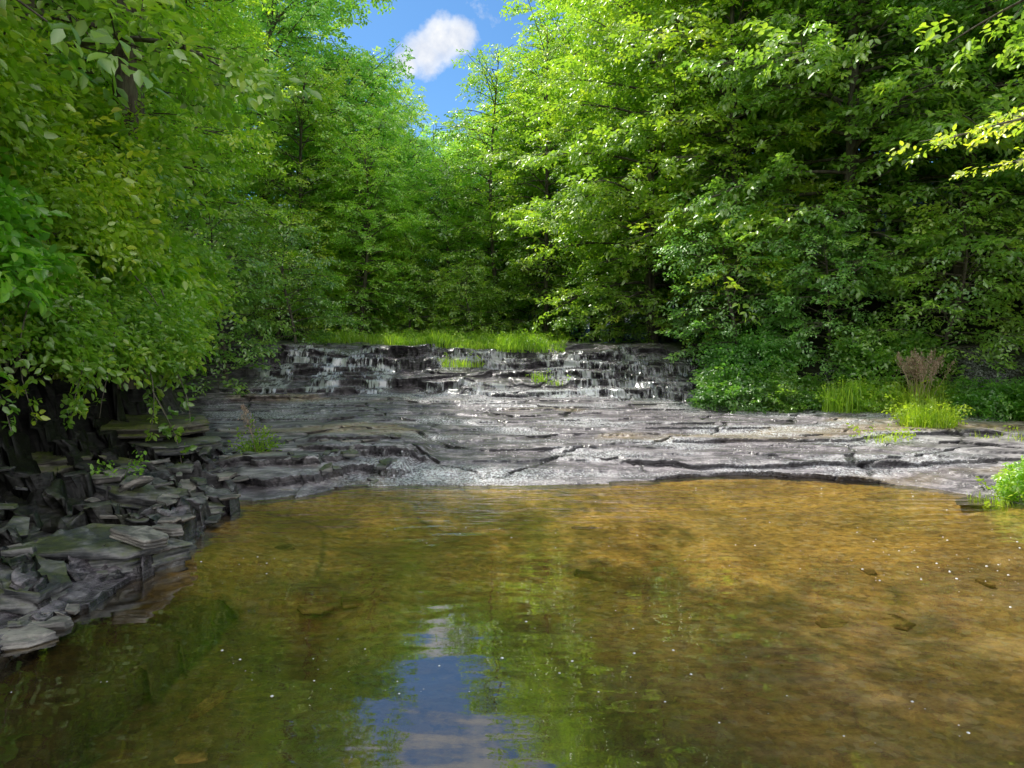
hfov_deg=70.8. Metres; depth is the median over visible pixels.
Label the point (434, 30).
sky
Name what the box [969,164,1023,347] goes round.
sapling
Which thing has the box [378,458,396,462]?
shale chip
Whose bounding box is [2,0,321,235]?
tree
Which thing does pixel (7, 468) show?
shale chip
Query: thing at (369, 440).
shale chip
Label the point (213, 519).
shale chip
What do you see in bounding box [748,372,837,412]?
shrub
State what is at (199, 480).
shale chip
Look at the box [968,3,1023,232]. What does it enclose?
tree
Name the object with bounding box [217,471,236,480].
shale chip
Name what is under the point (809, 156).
tree
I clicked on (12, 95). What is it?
shrub
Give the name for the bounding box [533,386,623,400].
cascade water
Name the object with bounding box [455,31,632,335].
tree
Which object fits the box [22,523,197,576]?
stone slab
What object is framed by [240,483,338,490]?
stone slab
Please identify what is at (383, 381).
cascade water
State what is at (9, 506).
shale chip
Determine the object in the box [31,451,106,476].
stone slab
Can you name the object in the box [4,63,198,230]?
shrub
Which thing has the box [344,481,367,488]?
stone slab
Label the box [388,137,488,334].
tree
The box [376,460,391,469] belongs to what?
shale chip
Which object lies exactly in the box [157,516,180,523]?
shale chip
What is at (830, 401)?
grass tuft
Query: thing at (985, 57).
tree
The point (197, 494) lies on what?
shale chip
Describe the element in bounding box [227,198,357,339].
sapling
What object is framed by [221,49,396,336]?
tree
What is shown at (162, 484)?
shale chip
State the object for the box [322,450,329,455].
shale chip
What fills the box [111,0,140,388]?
tree
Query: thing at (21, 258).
shrub
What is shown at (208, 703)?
sunken stone
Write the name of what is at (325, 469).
shale chip
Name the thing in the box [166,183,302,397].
sapling
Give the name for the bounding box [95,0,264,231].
tree
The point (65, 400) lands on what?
hanging vine
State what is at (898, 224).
tree
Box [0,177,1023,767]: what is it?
ground
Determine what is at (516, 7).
tree
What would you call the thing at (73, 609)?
shale chip
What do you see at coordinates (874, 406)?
shrub
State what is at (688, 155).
tree
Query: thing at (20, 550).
shale chip
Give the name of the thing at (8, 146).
tree
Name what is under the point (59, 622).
stone slab
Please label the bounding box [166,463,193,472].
shale chip
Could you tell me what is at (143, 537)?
stone slab
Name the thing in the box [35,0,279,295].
tree
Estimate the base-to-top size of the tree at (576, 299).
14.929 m
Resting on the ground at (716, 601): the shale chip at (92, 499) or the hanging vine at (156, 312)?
the shale chip at (92, 499)
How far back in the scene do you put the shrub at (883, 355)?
13.35 m
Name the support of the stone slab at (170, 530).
on the stone slab at (88, 541)
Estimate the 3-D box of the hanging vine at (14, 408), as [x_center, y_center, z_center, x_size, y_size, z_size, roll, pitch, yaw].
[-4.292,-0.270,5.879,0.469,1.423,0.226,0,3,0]
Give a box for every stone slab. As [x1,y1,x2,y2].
[0,553,72,615]
[0,623,59,653]
[17,612,73,631]
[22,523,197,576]
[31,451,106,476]
[94,481,188,509]
[100,414,209,438]
[109,525,168,549]
[112,457,144,464]
[128,436,222,455]
[152,523,183,536]
[160,500,225,515]
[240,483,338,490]
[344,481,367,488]
[955,496,1011,506]
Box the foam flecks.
[10,387,1019,736]
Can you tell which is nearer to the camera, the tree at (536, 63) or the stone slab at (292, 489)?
the stone slab at (292, 489)
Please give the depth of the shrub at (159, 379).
10.38 m
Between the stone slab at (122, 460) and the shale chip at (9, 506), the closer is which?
the shale chip at (9, 506)
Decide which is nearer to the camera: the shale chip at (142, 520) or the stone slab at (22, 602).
the stone slab at (22, 602)
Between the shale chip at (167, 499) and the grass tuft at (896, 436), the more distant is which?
the grass tuft at (896, 436)
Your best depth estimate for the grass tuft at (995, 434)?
10.54 m
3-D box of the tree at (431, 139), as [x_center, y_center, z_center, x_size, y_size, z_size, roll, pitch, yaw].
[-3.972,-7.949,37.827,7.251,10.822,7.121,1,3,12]
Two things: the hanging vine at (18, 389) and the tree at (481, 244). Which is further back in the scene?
the tree at (481, 244)
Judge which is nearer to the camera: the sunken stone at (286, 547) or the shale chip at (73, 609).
the shale chip at (73, 609)
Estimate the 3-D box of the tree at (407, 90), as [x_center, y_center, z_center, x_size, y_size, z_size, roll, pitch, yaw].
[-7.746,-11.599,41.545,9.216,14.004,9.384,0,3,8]
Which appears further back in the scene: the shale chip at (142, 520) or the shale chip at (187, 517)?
the shale chip at (187, 517)
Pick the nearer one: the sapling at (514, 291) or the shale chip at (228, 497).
the shale chip at (228, 497)
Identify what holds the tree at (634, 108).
on the ground at (716, 601)
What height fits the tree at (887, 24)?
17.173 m
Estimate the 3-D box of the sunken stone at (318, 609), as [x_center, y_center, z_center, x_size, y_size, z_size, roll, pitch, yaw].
[-1.487,1.667,5.387,0.322,0.039,0.206,2,8,9]
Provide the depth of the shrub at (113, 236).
7.32 m
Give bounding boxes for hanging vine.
[0,395,19,435]
[1,263,52,424]
[59,305,94,429]
[61,353,107,413]
[94,294,129,417]
[125,307,160,440]
[134,276,170,345]
[140,368,166,415]
[142,366,197,462]
[149,289,171,359]
[160,341,195,426]
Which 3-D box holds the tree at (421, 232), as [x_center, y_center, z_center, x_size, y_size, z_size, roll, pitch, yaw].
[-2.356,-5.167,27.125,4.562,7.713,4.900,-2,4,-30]
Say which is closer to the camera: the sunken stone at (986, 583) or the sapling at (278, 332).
the sunken stone at (986, 583)
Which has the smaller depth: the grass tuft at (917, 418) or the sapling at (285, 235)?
the grass tuft at (917, 418)
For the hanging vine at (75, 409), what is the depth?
6.84 m
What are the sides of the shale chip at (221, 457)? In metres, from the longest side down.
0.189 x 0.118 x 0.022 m
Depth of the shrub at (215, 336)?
13.63 m
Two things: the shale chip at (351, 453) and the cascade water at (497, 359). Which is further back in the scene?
the cascade water at (497, 359)
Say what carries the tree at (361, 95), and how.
on the ground at (716, 601)
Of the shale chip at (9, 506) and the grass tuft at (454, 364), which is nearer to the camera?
the shale chip at (9, 506)
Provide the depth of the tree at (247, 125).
22.68 m
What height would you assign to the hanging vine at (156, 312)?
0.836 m
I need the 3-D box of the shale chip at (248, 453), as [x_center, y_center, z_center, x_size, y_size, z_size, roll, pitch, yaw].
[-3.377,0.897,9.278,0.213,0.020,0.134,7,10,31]
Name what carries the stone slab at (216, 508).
on the ground at (716, 601)
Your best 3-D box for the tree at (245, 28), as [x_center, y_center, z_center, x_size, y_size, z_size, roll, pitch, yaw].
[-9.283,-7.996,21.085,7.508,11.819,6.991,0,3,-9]
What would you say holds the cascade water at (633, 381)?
on the ground at (716, 601)
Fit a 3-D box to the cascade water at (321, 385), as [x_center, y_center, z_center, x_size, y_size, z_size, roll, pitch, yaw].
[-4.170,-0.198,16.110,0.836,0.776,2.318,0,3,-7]
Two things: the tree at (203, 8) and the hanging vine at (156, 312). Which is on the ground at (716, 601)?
the tree at (203, 8)
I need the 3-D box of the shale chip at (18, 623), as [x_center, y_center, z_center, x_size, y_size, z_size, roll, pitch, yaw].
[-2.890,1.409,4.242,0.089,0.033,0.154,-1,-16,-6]
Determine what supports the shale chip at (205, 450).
on the ground at (716, 601)
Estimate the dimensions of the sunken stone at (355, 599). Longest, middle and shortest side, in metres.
0.429 x 0.196 x 0.059 m
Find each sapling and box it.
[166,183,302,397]
[223,209,368,344]
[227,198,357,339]
[363,225,479,334]
[425,253,514,335]
[463,223,587,335]
[547,223,675,342]
[652,181,834,364]
[735,204,895,375]
[839,177,1023,376]
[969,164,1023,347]
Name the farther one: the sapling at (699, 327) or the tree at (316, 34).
the tree at (316, 34)
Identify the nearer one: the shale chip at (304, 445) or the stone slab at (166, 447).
the stone slab at (166, 447)
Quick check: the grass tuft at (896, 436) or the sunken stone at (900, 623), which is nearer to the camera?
the sunken stone at (900, 623)
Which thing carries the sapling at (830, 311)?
on the ground at (716, 601)
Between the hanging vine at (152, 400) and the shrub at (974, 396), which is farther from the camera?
the shrub at (974, 396)
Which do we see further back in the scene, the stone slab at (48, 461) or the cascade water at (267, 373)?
the cascade water at (267, 373)
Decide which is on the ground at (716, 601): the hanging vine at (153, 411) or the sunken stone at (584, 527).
the sunken stone at (584, 527)
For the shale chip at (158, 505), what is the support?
on the ground at (716, 601)
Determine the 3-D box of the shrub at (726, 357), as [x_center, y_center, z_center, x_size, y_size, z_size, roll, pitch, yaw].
[5.242,-0.495,15.211,2.870,1.850,2.875,-1,3,-16]
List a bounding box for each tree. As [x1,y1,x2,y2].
[0,0,174,249]
[0,101,54,174]
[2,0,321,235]
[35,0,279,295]
[43,0,238,227]
[44,54,97,162]
[45,0,215,94]
[94,0,324,310]
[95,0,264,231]
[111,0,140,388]
[135,0,144,127]
[155,1,285,229]
[197,0,346,261]
[197,0,378,258]
[208,0,403,279]
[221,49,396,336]
[256,30,438,329]
[288,96,442,336]
[296,112,437,335]
[328,46,435,282]
[332,96,432,323]
[355,129,476,332]
[387,145,514,333]
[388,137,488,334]
[405,121,473,329]
[415,42,575,330]
[415,130,532,328]
[422,104,563,333]
[432,102,541,333]
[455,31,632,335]
[466,0,631,333]
[481,65,622,338]
[481,91,555,322]
[484,0,690,338]
[491,0,797,342]
[501,0,667,336]
[521,0,845,341]
[525,44,630,332]
[557,2,786,340]
[581,0,909,336]
[591,0,905,353]
[641,12,952,216]
[646,0,1023,306]
[657,0,1001,258]
[729,0,1018,232]
[766,0,1023,330]
[835,0,1023,194]
[860,0,1023,294]
[886,0,1023,180]
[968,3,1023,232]
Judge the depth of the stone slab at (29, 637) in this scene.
4.10 m
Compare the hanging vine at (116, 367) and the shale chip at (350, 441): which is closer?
the hanging vine at (116, 367)
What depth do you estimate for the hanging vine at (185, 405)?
8.95 m
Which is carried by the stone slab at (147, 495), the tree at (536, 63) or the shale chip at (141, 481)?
the shale chip at (141, 481)
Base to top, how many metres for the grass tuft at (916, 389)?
1.180 m
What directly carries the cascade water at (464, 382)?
on the ground at (716, 601)
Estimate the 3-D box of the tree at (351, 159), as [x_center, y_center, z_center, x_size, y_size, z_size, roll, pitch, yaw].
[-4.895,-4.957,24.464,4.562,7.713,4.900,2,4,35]
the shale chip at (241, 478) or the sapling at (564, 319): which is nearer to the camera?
the shale chip at (241, 478)
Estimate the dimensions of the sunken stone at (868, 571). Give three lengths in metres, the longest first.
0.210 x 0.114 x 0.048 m
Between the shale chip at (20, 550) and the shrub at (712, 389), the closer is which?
the shale chip at (20, 550)
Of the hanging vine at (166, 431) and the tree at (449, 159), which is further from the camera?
the tree at (449, 159)
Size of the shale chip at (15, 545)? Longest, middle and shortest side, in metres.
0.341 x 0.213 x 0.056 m
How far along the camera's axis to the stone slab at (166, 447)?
8.85 m
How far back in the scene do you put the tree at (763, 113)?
18.05 m
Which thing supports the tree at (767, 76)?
on the ground at (716, 601)
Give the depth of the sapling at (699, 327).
15.33 m
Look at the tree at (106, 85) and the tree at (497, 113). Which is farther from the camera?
the tree at (497, 113)
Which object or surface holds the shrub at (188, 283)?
on the ground at (716, 601)
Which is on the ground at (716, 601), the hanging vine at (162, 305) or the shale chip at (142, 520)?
the shale chip at (142, 520)
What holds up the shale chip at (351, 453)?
on the ground at (716, 601)
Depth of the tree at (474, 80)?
25.60 m
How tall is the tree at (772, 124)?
17.173 m
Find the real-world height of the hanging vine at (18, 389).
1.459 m
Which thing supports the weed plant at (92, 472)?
on the ground at (716, 601)
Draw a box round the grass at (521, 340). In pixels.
[299,325,576,352]
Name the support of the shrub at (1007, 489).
on the ground at (716, 601)
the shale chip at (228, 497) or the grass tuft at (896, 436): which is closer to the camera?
the shale chip at (228, 497)
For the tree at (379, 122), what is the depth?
25.84 m
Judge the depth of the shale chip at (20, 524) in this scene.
5.43 m
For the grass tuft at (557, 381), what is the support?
on the ground at (716, 601)
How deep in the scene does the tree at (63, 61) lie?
11.80 m
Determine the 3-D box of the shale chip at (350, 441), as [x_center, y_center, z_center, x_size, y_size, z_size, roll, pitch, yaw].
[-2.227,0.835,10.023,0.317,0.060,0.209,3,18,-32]
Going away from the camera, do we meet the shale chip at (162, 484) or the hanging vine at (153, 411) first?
the shale chip at (162, 484)
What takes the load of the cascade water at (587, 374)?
on the ground at (716, 601)
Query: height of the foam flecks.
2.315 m
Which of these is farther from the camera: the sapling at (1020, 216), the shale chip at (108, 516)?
the sapling at (1020, 216)
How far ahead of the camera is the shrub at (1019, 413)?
11.81 m
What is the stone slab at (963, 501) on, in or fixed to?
on the ground at (716, 601)
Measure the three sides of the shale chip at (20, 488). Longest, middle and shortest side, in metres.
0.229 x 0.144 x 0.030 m
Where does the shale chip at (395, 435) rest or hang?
on the ground at (716, 601)
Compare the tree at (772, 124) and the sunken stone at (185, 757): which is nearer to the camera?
the sunken stone at (185, 757)
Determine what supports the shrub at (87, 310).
on the ground at (716, 601)
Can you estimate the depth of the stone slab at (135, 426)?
9.02 m
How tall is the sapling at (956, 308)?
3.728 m
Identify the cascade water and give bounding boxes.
[252,364,292,393]
[288,345,374,369]
[306,358,342,391]
[358,358,394,394]
[422,378,502,396]
[440,349,511,369]
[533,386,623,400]
[541,351,598,395]
[593,346,664,400]
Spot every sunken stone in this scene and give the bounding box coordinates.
[173,751,207,763]
[187,687,228,717]
[274,544,293,550]
[297,603,333,615]
[341,590,380,609]
[342,758,360,767]
[571,526,596,529]
[573,569,619,581]
[815,614,847,627]
[859,567,876,575]
[877,614,915,630]
[975,578,995,588]
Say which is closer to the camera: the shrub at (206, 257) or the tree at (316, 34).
the shrub at (206, 257)
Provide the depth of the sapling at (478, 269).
23.81 m
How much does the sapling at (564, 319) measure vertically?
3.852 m
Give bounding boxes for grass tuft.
[438,351,483,367]
[531,368,552,382]
[544,374,570,385]
[807,375,879,412]
[846,422,920,443]
[872,348,963,413]
[872,393,976,428]
[966,476,1022,510]
[970,425,1023,441]
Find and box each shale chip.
[0,466,15,470]
[0,503,18,509]
[1,545,37,556]
[6,516,29,538]
[7,543,23,548]
[7,620,31,626]
[13,486,27,490]
[65,604,79,614]
[84,497,100,502]
[91,469,127,483]
[99,515,121,518]
[115,463,144,469]
[116,476,152,492]
[119,475,140,489]
[125,517,148,522]
[141,458,169,463]
[150,503,164,508]
[154,481,173,487]
[156,494,178,506]
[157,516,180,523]
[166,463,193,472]
[177,514,195,521]
[178,479,197,492]
[189,492,208,499]
[190,477,206,484]
[198,446,211,455]
[205,514,220,523]
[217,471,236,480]
[218,455,228,459]
[219,494,240,500]
[231,475,248,481]
[242,451,258,454]
[291,454,307,459]
[297,443,312,447]
[319,462,332,474]
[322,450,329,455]
[333,466,341,469]
[340,449,358,457]
[341,440,360,442]
[361,438,379,441]
[367,476,378,480]
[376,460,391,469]
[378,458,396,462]
[390,433,401,437]
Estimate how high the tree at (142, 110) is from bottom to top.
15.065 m
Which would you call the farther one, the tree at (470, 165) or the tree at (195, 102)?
the tree at (470, 165)
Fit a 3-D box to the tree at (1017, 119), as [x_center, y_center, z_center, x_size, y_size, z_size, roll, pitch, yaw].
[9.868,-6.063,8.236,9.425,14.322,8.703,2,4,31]
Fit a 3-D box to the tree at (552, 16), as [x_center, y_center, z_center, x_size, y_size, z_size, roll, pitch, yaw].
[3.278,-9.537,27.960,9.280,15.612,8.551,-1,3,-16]
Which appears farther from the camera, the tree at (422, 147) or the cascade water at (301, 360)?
the tree at (422, 147)
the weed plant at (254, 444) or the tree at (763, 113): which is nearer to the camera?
the weed plant at (254, 444)
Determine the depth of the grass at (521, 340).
18.88 m
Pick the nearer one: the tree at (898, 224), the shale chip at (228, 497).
the shale chip at (228, 497)
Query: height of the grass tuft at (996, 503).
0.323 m
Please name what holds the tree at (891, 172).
on the ground at (716, 601)
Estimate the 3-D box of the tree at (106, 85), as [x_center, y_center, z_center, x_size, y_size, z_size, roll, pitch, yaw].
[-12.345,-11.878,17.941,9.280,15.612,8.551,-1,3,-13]
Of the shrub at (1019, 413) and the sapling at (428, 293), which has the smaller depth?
the shrub at (1019, 413)
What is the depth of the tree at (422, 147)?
28.00 m
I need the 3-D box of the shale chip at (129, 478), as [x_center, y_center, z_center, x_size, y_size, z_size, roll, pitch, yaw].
[-3.642,0.933,6.885,0.156,0.042,0.272,19,9,-16]
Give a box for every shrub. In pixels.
[0,0,90,175]
[0,107,173,293]
[0,146,87,322]
[0,226,141,399]
[0,372,13,387]
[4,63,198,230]
[10,268,219,399]
[40,194,221,356]
[80,217,252,329]
[105,279,216,397]
[198,272,231,345]
[686,363,791,413]
[691,318,827,398]
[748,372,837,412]
[819,315,972,400]
[820,376,911,412]
[930,375,1023,421]
[982,376,1023,420]
[988,455,1023,502]
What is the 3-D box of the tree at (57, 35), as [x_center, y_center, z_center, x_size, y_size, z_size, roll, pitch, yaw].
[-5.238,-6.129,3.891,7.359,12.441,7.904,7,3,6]
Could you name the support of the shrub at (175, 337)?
on the ground at (716, 601)
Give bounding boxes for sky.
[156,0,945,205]
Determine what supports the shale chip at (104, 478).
on the ground at (716, 601)
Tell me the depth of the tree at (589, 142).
18.77 m
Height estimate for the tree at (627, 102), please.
12.731 m
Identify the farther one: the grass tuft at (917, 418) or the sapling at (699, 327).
the sapling at (699, 327)
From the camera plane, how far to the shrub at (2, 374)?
5.60 m
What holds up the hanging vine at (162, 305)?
hanging from the shrub at (175, 337)
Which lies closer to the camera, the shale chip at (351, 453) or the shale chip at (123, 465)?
the shale chip at (123, 465)
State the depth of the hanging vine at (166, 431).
8.75 m
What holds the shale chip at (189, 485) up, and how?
on the ground at (716, 601)
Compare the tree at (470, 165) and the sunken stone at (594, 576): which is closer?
the sunken stone at (594, 576)
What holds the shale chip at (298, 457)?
on the ground at (716, 601)
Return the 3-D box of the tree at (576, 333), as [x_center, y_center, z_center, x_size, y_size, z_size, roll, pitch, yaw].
[1.775,-7.338,30.779,6.991,11.819,7.508,3,4,41]
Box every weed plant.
[89,450,149,479]
[224,404,284,454]
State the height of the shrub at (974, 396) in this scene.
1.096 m
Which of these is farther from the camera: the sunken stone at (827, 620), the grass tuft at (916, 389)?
the grass tuft at (916, 389)
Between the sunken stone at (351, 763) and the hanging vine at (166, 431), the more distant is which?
the hanging vine at (166, 431)
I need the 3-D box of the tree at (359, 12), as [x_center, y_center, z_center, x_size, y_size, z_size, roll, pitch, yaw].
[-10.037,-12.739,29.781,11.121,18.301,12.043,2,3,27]
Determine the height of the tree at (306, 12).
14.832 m
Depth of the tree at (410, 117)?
32.44 m
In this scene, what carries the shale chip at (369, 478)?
on the ground at (716, 601)
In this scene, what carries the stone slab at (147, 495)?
on the ground at (716, 601)
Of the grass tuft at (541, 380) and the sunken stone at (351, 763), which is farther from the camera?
the grass tuft at (541, 380)
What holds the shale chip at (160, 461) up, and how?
on the ground at (716, 601)
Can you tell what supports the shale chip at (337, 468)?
on the ground at (716, 601)

